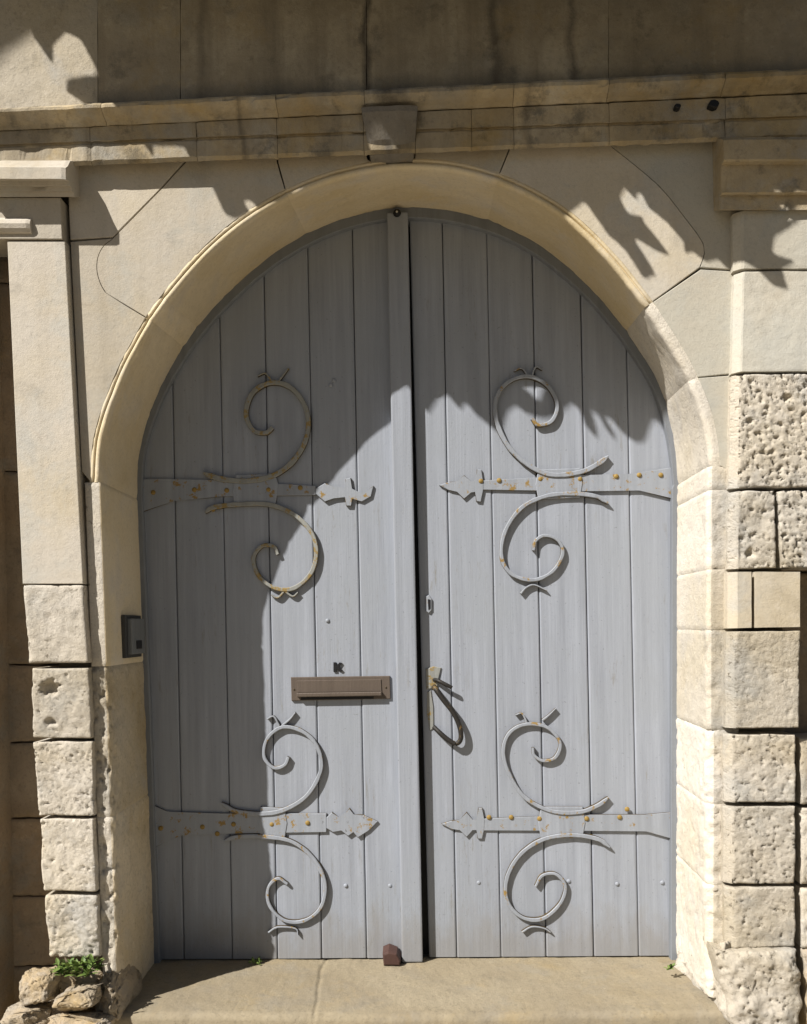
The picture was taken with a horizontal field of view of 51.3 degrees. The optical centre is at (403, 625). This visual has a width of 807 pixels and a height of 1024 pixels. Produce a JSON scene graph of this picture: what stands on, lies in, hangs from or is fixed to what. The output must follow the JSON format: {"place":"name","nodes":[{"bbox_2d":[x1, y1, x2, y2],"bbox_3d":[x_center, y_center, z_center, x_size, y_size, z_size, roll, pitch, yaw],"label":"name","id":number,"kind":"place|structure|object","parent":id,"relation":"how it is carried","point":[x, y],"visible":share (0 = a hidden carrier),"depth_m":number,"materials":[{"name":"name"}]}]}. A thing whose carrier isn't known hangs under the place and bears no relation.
{"place":"outdoors","nodes":[
{"label":"outdoors","id":0,"kind":"place"},
{"label":"pavement","id":1,"kind":"structure","parent":0,"visible":0},
{"bbox_2d":[0,1001,52,1023],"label":"rubble stone","id":2,"kind":"object","parent":1,"relation":"on","point":[37,1013],"visible":0.92,"depth_m":2.67,"materials":[{"name":"beige stone"}]},
{"bbox_2d":[19,965,60,1005],"bbox_3d":[-1.171,1.173,2.712,0.118,0.130,0.118,-1,0,2],"label":"rubble stone","id":3,"kind":"object","parent":2,"relation":"on","point":[37,985],"visible":0.88,"depth_m":2.67,"materials":[{"name":"beige stone"}]},
{"bbox_2d":[47,1011,115,1023],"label":"rubble stone","id":4,"kind":"object","parent":1,"relation":"on","point":[89,1017],"visible":0.99,"depth_m":2.66,"materials":[{"name":"beige stone"}]},
{"bbox_2d":[50,978,102,1012],"bbox_3d":[-1.027,1.189,2.691,0.167,0.112,0.142,-1,0,2],"label":"rubble stone","id":5,"kind":"object","parent":4,"relation":"on","point":[75,997],"visible":1,"depth_m":2.65,"materials":[{"name":"beige stone"}]},
{"bbox_2d":[50,954,106,976],"bbox_3d":[-1.050,1.091,2.706,0.174,0.057,0.116,-1,0,2],"label":"weed","id":6,"kind":"object","parent":5,"relation":"on","point":[75,966],"visible":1,"depth_m":2.70,"materials":[{"name":"green plant"}]},
{"bbox_2d":[81,950,729,1023],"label":"threshold","id":7,"kind":"object","parent":1,"relation":"on","point":[593,989],"visible":0.7,"depth_m":2.84,"materials":[{"name":"stone"}]},
{"bbox_2d":[58,964,102,993],"bbox_3d":[-1.081,1.179,2.779,0.195,0.118,0.103,-1,0,2],"label":"rubble stone","id":8,"kind":"object","parent":7,"relation":"on","point":[67,982],"visible":0.16,"depth_m":2.75,"materials":[{"name":"brown stone"}]},
{"bbox_2d":[95,964,142,1020],"bbox_3d":[-0.956,1.211,2.827,0.101,0.161,0.300,-1,0,2],"label":"rubble stone","id":9,"kind":"object","parent":7,"relation":"on","point":[121,990],"visible":0.73,"depth_m":2.75,"materials":[{"name":"brown stone"}]},
{"bbox_2d":[248,957,261,964],"bbox_3d":[-0.547,1.235,3.105,0.053,0.022,0.035,-1,0,2],"label":"weed","id":10,"kind":"object","parent":7,"relation":"on","point":[253,960],"visible":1,"depth_m":3.10,"materials":[{"name":"green plant"}]},
{"bbox_2d":[383,944,401,965],"bbox_3d":[-0.042,1.209,3.091,0.069,0.059,0.065,-1,0,2],"label":"door stop","id":11,"kind":"object","parent":7,"relation":"on","point":[392,954],"depth_m":3.06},
{"bbox_2d":[664,963,676,969],"bbox_3d":[0.923,1.175,2.907,0.048,0.026,0.033,-1,0,2],"label":"weed","id":12,"kind":"object","parent":7,"relation":"on","point":[670,966],"visible":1,"depth_m":2.91,"materials":[{"name":"green plant"}]},
{"label":"ground","id":13,"kind":"structure","parent":0,"visible":0},
{"bbox_2d":[0,282,17,1023],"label":"side wall","id":14,"kind":"structure","parent":13,"relation":"on","point":[7,998],"depth_m":2.90,"materials":[{"name":"stone"}]},
{"bbox_2d":[0,0,806,1014],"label":"stone gateway","id":15,"kind":"object","parent":13,"relation":"on","point":[172,172],"visible":0.96,"depth_m":2.73,"materials":[{"name":"beige stone"}]},
{"bbox_2d":[121,615,144,657],"bbox_3d":[-0.965,0.037,2.996,0.045,0.150,0.160,-1,0,2],"label":"intercom box","id":16,"kind":"object","parent":15,"relation":"attached to","point":[133,635],"visible":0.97,"depth_m":2.95,"materials":[{"name":"black metal"}]},
{"bbox_2d":[129,207,703,962],"bbox_3d":[-0.003,-0.210,3.183,2.600,3.100,0.158,-1,0,2],"label":"door frame","id":17,"kind":"object","parent":15,"relation":"attached to","point":[441,217],"visible":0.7,"depth_m":3.10,"materials":[{"name":"paint"}]},
{"bbox_2d":[143,209,422,961],"bbox_3d":[-0.479,-0.138,3.135,1.047,2.767,0.107,-1,0,2],"label":"door leaf","id":18,"kind":"object","parent":17,"relation":"attached to","point":[278,492],"visible":1,"depth_m":3.14,"materials":[{"name":"grey paint"}]},
{"bbox_2d":[408,221,671,956],"bbox_3d":[0.525,-0.157,3.127,1.001,2.772,0.104,-1,0,2],"label":"door leaf","id":19,"kind":"object","parent":17,"relation":"attached to","point":[550,471],"visible":0.98,"depth_m":3.11,"materials":[{"name":"grey paint"}]},
{"bbox_2d":[674,941,731,1023],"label":"plinth stone","id":20,"kind":"object","parent":15,"relation":"attached to","point":[719,1000],"visible":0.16,"depth_m":2.70,"materials":[{"name":"beige stone"}]},
{"bbox_2d":[703,936,802,1023],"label":"plinth stone","id":21,"kind":"object","parent":15,"relation":"attached to","point":[761,985],"visible":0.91,"depth_m":2.62,"materials":[{"name":"beige stone"}]},
{"bbox_2d":[793,942,806,1023],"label":"plinth stone","id":22,"kind":"object","parent":15,"relation":"attached to","point":[801,958],"visible":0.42,"depth_m":2.67,"materials":[{"name":"beige stone"}]}
]}

